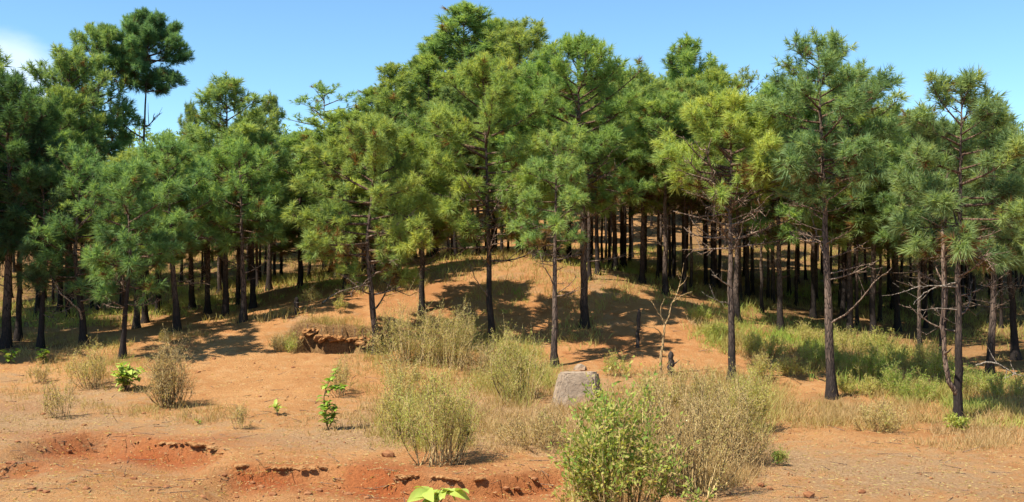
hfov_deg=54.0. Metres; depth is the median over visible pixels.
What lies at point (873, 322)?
pine tree
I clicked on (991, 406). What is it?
green undergrowth
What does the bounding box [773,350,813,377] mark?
shrub
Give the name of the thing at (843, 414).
dry grass
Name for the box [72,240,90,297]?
pine tree
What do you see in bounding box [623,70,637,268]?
pine tree
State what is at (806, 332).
shrub
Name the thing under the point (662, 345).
dead sapling
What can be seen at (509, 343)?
shrub
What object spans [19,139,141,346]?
pine tree
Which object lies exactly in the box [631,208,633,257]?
pine tree
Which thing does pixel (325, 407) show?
leafy weed
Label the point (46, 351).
leafy weed
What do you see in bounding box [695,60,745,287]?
pine tree
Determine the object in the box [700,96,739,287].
pine tree
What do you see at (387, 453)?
soil clod
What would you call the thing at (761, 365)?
shrub
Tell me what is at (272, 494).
soil clod
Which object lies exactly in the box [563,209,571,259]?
pine tree
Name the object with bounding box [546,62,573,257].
pine tree
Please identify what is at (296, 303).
stump
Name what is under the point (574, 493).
shrub
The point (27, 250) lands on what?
pine tree
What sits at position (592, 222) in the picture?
pine tree
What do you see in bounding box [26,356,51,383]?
shrub
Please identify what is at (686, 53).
pine tree
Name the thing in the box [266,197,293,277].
pine tree
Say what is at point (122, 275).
pine tree
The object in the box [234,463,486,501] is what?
soil scarp
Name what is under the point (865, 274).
pine tree
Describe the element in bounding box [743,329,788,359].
shrub
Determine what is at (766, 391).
shrub
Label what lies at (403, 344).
shrub
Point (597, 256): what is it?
pine tree
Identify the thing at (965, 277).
pine tree
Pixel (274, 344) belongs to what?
shrub
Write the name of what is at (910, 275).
pine tree
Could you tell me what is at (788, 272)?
pine tree
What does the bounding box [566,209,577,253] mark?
pine tree
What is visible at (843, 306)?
pine tree
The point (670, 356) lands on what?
stump
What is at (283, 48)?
sky
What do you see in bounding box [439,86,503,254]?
pine tree
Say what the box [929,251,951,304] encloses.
pine tree
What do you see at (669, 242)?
pine tree
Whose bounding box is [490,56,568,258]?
pine tree
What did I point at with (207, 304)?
pine tree
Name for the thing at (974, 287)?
pine tree
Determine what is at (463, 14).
pine tree
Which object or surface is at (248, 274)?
pine tree
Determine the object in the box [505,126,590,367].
pine tree
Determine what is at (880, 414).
shrub
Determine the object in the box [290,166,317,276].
pine tree
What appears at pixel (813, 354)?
shrub
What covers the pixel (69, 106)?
pine tree
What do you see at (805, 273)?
pine tree
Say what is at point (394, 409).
shrub
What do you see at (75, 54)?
pine tree
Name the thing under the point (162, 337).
shrub
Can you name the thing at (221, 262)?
pine tree
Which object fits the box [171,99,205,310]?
pine tree
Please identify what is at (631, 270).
grove grass
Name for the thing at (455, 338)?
shrub
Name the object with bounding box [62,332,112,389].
shrub
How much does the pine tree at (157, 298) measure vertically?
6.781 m
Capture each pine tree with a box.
[0,48,14,215]
[0,66,72,348]
[0,98,20,179]
[0,117,72,340]
[0,163,87,347]
[4,113,82,316]
[12,253,15,272]
[18,41,124,305]
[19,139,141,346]
[34,83,107,312]
[35,152,99,316]
[47,239,81,303]
[58,20,149,302]
[71,155,190,358]
[71,160,98,307]
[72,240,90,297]
[74,181,100,309]
[80,150,195,328]
[80,207,124,311]
[91,146,191,323]
[100,6,194,296]
[115,128,228,331]
[123,177,205,312]
[159,263,181,305]
[171,70,290,316]
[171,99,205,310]
[176,149,248,314]
[179,258,183,283]
[186,132,293,323]
[200,241,236,283]
[200,251,203,287]
[203,178,257,304]
[203,248,205,274]
[216,244,249,292]
[218,106,293,308]
[219,146,272,299]
[233,193,296,287]
[233,248,249,282]
[248,129,345,287]
[257,90,293,290]
[258,242,277,281]
[263,247,266,274]
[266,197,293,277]
[279,242,282,275]
[280,80,363,265]
[280,111,437,354]
[286,107,400,289]
[290,158,325,270]
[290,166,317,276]
[291,196,333,271]
[293,171,353,277]
[322,131,365,271]
[330,85,417,273]
[339,61,448,278]
[375,119,476,313]
[391,51,569,341]
[394,53,482,257]
[399,34,460,254]
[400,0,524,253]
[420,84,495,257]
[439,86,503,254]
[452,16,532,251]
[469,15,571,253]
[474,131,514,251]
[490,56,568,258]
[500,222,503,250]
[505,30,650,328]
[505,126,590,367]
[519,100,560,255]
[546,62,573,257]
[553,93,648,274]
[554,73,634,280]
[558,82,596,266]
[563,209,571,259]
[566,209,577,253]
[571,64,653,270]
[572,190,606,256]
[591,212,592,259]
[597,71,681,283]
[600,217,603,263]
[604,216,607,257]
[606,200,624,266]
[610,209,611,248]
[618,201,631,254]
[619,80,638,267]
[619,89,715,295]
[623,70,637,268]
[624,197,672,273]
[627,30,719,283]
[627,207,631,263]
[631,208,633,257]
[638,111,677,278]
[647,85,799,382]
[648,89,702,281]
[649,76,716,294]
[650,214,661,276]
[659,65,757,291]
[660,215,662,272]
[664,63,694,244]
[669,77,722,289]
[670,205,675,278]
[671,203,682,244]
[671,215,672,261]
[676,208,703,271]
[691,115,785,322]
[692,199,724,278]
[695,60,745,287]
[697,203,740,288]
[697,210,723,284]
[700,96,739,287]
[713,96,781,300]
[726,64,769,297]
[726,76,834,331]
[741,195,803,305]
[742,228,744,276]
[745,25,911,399]
[750,228,770,294]
[750,230,750,285]
[754,140,786,313]
[759,138,789,301]
[779,124,804,294]
[781,90,845,318]
[782,220,805,305]
[790,66,917,334]
[794,249,798,291]
[798,235,802,283]
[799,122,818,301]
[804,232,807,279]
[806,107,872,317]
[817,205,854,309]
[819,121,894,325]
[820,237,823,274]
[826,109,916,336]
[830,247,833,286]
[845,247,846,303]
[852,235,908,309]
[852,240,855,276]
[853,235,866,298]
[854,106,947,331]
[862,241,869,282]
[865,242,892,321]
[865,249,911,295]
[871,118,956,348]
[882,63,1023,418]
[893,113,1007,366]
[899,149,955,327]
[900,257,903,284]
[902,254,914,290]
[908,207,951,316]
[928,259,929,297]
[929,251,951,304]
[934,99,1023,375]
[934,137,997,248]
[947,236,998,302]
[950,124,982,297]
[964,262,966,284]
[966,122,1023,360]
[969,136,980,308]
[970,263,972,291]
[988,139,1023,315]
[988,239,999,297]
[996,157,1022,327]
[1014,268,1018,287]
[1019,272,1023,295]
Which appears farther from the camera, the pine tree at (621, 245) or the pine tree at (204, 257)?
the pine tree at (204, 257)
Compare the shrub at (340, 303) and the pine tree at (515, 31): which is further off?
the pine tree at (515, 31)
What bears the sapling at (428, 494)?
on the ground at (248, 344)
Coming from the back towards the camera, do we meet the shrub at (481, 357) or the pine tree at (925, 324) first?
the pine tree at (925, 324)
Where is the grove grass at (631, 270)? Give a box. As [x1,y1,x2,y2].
[0,244,1023,359]
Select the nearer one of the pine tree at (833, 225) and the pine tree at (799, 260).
the pine tree at (833, 225)
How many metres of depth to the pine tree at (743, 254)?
63.63 m
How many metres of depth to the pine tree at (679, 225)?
60.79 m
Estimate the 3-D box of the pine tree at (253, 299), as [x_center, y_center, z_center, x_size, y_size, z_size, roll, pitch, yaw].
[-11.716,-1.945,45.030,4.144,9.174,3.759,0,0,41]
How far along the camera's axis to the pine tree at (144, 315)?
42.86 m
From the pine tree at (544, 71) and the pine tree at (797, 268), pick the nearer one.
the pine tree at (544, 71)
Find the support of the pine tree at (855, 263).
on the ground at (248, 344)
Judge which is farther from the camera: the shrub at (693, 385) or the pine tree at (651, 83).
the pine tree at (651, 83)
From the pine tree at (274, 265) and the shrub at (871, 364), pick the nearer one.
the shrub at (871, 364)
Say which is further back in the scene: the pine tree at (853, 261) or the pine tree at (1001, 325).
the pine tree at (853, 261)
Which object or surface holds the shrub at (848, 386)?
on the ground at (248, 344)
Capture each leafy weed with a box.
[0,348,20,362]
[35,347,49,362]
[110,361,148,390]
[316,367,347,428]
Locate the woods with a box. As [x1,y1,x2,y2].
[71,120,1023,207]
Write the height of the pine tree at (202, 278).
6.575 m
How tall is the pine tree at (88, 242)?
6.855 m
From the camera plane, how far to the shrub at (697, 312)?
40.34 m
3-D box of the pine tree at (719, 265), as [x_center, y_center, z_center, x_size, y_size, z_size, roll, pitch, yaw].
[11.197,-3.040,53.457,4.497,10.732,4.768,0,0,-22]
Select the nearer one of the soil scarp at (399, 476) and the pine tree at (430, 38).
the soil scarp at (399, 476)
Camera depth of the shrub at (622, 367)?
33.36 m
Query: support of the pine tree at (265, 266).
on the ground at (248, 344)
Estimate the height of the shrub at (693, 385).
1.888 m
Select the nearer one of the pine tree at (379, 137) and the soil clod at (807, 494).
the soil clod at (807, 494)
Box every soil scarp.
[158,441,223,468]
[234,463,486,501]
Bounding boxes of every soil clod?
[268,492,276,495]
[382,450,394,456]
[803,491,814,497]
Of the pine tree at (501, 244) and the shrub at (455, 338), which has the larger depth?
the pine tree at (501, 244)
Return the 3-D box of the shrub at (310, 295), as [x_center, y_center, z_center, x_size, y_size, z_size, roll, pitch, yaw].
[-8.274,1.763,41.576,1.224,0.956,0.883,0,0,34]
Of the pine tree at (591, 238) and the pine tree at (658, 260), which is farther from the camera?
the pine tree at (591, 238)
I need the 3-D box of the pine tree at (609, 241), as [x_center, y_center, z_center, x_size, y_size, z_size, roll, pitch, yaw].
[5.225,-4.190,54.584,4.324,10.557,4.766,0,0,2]
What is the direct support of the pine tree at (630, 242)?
on the ground at (248, 344)
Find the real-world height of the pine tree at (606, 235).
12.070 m
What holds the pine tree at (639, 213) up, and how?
on the ground at (248, 344)
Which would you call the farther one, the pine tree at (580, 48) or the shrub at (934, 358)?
the pine tree at (580, 48)
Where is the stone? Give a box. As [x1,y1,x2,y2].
[573,364,586,370]
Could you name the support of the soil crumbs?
on the ground at (248, 344)
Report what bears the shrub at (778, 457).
on the ground at (248, 344)
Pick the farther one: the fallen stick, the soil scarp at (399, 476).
the fallen stick
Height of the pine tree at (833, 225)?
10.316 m
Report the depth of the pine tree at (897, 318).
44.91 m
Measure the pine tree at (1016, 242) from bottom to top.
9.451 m
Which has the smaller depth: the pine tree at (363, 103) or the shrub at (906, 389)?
the shrub at (906, 389)
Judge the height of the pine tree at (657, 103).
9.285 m
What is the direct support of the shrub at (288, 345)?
on the ground at (248, 344)
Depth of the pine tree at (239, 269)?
47.95 m
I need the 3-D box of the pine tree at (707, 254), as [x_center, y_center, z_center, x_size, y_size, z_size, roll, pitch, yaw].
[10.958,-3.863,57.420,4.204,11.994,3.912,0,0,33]
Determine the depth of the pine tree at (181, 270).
63.41 m
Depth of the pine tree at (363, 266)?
53.59 m
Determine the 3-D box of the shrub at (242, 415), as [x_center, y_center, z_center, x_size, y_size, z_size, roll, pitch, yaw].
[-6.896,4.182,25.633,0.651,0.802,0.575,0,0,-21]
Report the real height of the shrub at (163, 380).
2.428 m
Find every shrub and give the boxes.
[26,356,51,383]
[36,375,82,418]
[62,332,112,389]
[129,323,200,408]
[157,326,172,342]
[228,401,254,429]
[269,333,285,351]
[279,330,300,352]
[300,284,322,304]
[320,352,358,397]
[331,292,349,311]
[353,282,457,366]
[374,346,490,466]
[374,369,431,440]
[379,349,427,396]
[417,297,488,371]
[456,338,506,376]
[473,313,564,403]
[475,322,521,363]
[492,395,573,449]
[538,355,716,501]
[541,426,624,501]
[599,348,635,375]
[616,365,667,421]
[622,362,758,498]
[646,351,730,414]
[669,357,796,470]
[687,303,713,320]
[699,318,727,336]
[724,351,776,427]
[738,326,763,352]
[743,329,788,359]
[748,340,782,384]
[769,444,791,464]
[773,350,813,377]
[786,317,823,342]
[796,335,842,365]
[824,323,870,355]
[836,370,880,396]
[838,345,890,380]
[848,388,908,432]
[857,326,902,346]
[862,336,911,363]
[878,357,923,397]
[891,371,943,401]
[893,336,941,374]
[921,336,954,382]
[942,358,1003,396]
[942,410,971,429]
[972,369,1023,398]
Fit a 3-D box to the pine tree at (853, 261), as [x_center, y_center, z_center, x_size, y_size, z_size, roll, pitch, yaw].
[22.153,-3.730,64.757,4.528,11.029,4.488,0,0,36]
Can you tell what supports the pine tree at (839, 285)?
on the ground at (248, 344)
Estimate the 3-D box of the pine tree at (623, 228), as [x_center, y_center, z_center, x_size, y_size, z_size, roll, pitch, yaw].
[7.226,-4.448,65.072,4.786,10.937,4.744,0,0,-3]
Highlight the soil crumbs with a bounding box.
[0,356,1023,501]
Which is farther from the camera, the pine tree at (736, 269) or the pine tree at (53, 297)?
the pine tree at (53, 297)
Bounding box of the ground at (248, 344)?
[0,202,1023,501]
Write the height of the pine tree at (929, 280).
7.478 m
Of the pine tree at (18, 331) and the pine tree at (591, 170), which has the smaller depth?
the pine tree at (18, 331)
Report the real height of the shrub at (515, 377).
2.717 m
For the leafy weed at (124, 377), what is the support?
on the ground at (248, 344)
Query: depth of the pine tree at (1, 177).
46.66 m
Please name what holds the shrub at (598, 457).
on the ground at (248, 344)
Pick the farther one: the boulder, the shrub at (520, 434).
the boulder
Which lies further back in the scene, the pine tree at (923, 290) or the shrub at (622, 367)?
the pine tree at (923, 290)
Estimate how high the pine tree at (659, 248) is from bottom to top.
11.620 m
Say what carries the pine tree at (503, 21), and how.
on the ground at (248, 344)
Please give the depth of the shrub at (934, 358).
32.56 m
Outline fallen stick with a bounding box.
[322,286,356,303]
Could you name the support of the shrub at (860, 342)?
on the ground at (248, 344)
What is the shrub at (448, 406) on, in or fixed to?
on the ground at (248, 344)
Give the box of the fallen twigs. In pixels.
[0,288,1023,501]
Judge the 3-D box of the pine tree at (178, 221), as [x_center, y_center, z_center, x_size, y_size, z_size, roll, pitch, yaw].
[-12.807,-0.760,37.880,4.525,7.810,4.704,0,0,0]
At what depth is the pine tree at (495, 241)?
55.22 m
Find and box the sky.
[0,0,1023,151]
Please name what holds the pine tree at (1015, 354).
on the ground at (248, 344)
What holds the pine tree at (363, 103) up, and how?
on the ground at (248, 344)
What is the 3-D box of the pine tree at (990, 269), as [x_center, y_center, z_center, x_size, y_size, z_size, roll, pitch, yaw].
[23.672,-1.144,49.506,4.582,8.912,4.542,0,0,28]
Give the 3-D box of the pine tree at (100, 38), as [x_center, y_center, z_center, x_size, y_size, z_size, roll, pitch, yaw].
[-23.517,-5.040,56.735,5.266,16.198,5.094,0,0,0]
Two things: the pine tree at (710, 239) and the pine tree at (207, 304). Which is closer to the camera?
the pine tree at (207, 304)
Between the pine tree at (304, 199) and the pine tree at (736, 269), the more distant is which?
the pine tree at (304, 199)
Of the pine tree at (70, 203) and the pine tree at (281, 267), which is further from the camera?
the pine tree at (281, 267)
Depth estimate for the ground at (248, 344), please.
29.78 m
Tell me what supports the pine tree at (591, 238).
on the ground at (248, 344)
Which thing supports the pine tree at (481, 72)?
on the ground at (248, 344)
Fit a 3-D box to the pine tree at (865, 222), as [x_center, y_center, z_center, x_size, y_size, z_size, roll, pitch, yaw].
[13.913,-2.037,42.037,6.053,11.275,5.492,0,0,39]
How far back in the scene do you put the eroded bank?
38.05 m
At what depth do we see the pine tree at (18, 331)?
37.18 m
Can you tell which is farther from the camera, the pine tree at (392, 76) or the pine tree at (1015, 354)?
the pine tree at (392, 76)
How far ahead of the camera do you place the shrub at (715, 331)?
38.11 m
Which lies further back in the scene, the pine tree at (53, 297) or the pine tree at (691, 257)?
the pine tree at (53, 297)
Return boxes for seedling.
[269,399,287,415]
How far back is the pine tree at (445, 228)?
40.86 m
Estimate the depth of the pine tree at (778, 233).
41.60 m
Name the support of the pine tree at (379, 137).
on the ground at (248, 344)
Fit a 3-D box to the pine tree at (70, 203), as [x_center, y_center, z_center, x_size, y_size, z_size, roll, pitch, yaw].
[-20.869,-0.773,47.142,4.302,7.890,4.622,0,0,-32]
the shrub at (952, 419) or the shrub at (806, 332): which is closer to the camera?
the shrub at (952, 419)
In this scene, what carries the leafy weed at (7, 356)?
on the ground at (248, 344)
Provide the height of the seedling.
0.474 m
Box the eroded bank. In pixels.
[299,324,395,345]
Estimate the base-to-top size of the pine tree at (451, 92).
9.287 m
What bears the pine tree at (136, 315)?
on the ground at (248, 344)
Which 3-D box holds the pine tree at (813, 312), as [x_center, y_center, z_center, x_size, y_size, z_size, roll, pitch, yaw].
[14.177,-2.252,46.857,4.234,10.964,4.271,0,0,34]
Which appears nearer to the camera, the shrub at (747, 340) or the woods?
the shrub at (747, 340)
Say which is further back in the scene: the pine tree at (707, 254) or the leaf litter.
the pine tree at (707, 254)
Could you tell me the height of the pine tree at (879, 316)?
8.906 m
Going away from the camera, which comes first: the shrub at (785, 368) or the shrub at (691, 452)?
the shrub at (691, 452)
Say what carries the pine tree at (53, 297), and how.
on the ground at (248, 344)
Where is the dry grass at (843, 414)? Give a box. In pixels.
[0,304,1023,501]
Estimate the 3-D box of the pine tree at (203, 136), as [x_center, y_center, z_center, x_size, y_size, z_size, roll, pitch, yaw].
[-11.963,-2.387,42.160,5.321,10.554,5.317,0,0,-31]
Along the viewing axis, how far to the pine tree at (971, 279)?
57.84 m
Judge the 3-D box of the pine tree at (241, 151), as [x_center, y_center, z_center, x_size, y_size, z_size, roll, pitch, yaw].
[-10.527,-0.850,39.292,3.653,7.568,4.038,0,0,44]
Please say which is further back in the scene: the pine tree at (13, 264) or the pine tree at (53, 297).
the pine tree at (13, 264)
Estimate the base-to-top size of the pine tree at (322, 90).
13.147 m
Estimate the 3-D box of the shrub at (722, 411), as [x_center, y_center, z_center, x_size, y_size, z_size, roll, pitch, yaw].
[4.587,3.356,21.043,2.729,2.406,1.955,0,0,27]
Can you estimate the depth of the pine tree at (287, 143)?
47.42 m
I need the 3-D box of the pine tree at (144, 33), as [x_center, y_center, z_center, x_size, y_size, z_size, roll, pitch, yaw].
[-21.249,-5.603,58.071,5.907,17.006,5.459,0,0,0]
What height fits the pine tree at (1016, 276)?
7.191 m
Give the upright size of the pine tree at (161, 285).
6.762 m
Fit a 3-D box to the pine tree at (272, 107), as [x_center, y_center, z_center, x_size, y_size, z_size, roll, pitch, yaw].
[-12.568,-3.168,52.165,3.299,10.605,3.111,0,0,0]
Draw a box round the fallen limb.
[976,345,1021,382]
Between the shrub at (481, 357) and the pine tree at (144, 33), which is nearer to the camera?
the shrub at (481, 357)
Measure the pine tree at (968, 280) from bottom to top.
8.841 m
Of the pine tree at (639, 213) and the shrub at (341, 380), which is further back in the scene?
the pine tree at (639, 213)
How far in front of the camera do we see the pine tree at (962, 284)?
55.16 m
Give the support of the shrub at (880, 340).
on the ground at (248, 344)
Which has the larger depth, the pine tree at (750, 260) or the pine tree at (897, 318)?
the pine tree at (750, 260)
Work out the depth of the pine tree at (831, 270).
60.15 m
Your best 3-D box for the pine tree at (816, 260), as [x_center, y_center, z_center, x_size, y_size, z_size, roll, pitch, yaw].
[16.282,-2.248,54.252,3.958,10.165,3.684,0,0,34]
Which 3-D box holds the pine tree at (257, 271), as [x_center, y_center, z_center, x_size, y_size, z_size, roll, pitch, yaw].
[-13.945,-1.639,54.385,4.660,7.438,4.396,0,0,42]
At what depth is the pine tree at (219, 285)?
55.39 m
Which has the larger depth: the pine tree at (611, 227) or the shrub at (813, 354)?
the pine tree at (611, 227)
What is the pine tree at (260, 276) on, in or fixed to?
on the ground at (248, 344)
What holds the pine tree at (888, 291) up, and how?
on the ground at (248, 344)
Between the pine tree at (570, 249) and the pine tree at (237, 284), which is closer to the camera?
the pine tree at (237, 284)
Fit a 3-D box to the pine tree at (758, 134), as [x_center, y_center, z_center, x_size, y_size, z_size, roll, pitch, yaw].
[7.072,-0.556,33.236,5.330,10.056,5.420,0,0,0]
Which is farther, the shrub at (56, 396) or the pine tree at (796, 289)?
the pine tree at (796, 289)
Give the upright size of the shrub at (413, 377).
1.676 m
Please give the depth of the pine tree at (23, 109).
35.64 m
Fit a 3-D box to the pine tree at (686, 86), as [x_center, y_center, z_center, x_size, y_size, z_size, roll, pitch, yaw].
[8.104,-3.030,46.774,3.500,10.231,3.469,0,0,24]
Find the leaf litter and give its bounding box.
[0,343,1023,501]
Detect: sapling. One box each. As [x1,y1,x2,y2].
[407,486,469,501]
[642,264,688,374]
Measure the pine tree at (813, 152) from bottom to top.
11.698 m
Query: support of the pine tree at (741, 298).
on the ground at (248, 344)
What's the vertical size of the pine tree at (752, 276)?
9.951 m
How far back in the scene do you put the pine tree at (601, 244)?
64.49 m
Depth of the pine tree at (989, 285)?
55.40 m
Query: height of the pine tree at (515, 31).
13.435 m
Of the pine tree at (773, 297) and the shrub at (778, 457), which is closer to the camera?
the shrub at (778, 457)
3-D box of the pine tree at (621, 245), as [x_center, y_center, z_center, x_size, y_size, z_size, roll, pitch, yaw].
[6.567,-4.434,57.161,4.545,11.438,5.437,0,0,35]
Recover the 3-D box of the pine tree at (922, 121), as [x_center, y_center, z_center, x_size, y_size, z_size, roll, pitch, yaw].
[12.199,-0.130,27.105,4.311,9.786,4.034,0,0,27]
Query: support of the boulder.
on the ground at (248, 344)
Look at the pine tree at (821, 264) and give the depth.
65.27 m
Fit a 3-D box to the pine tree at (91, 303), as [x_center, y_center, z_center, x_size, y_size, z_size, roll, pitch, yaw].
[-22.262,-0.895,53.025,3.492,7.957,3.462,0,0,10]
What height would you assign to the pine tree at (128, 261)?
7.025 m
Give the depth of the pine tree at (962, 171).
45.12 m
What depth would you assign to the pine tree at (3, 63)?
46.52 m
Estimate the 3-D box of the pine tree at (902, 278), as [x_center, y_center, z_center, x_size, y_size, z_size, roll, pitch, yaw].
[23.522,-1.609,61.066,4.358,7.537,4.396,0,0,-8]
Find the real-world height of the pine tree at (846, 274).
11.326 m
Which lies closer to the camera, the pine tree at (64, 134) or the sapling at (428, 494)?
the sapling at (428, 494)
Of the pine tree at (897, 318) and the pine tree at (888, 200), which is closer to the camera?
the pine tree at (888, 200)
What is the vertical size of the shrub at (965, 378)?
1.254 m
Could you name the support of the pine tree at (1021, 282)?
on the ground at (248, 344)
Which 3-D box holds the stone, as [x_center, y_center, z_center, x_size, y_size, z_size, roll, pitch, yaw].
[2.325,4.072,34.415,0.470,0.434,0.423,0,0,0]
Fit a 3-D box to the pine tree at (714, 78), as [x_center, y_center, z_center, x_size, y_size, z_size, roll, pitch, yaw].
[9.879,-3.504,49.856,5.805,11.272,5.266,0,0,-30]
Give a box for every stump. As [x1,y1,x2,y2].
[293,296,299,314]
[635,309,641,347]
[667,351,678,376]
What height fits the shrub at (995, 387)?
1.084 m
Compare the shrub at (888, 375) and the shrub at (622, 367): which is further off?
the shrub at (622, 367)
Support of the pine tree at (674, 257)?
on the ground at (248, 344)
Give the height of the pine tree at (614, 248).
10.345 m
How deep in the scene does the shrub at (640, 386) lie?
25.30 m
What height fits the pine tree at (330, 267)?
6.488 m
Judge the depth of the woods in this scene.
108.50 m
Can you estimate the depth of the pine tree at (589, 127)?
45.00 m
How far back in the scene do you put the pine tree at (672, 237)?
68.60 m
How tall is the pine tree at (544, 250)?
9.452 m
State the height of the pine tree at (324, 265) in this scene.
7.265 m
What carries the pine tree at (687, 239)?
on the ground at (248, 344)
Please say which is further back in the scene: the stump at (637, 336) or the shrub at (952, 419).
the stump at (637, 336)
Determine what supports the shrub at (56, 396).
on the ground at (248, 344)
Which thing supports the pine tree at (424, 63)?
on the ground at (248, 344)
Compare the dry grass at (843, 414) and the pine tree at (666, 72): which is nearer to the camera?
the dry grass at (843, 414)
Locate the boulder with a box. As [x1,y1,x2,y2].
[551,371,601,408]
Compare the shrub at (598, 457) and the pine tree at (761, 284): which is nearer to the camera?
the shrub at (598, 457)
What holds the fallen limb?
on the ground at (248, 344)
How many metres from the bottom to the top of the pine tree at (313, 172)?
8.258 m
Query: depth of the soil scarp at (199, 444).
23.25 m
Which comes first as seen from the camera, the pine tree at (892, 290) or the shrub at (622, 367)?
the shrub at (622, 367)
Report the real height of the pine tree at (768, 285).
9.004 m
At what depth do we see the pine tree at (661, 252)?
60.19 m
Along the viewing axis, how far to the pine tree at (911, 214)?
33.93 m
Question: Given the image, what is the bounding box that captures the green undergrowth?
[457,278,1023,429]
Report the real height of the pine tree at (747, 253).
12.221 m
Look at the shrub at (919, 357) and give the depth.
33.90 m

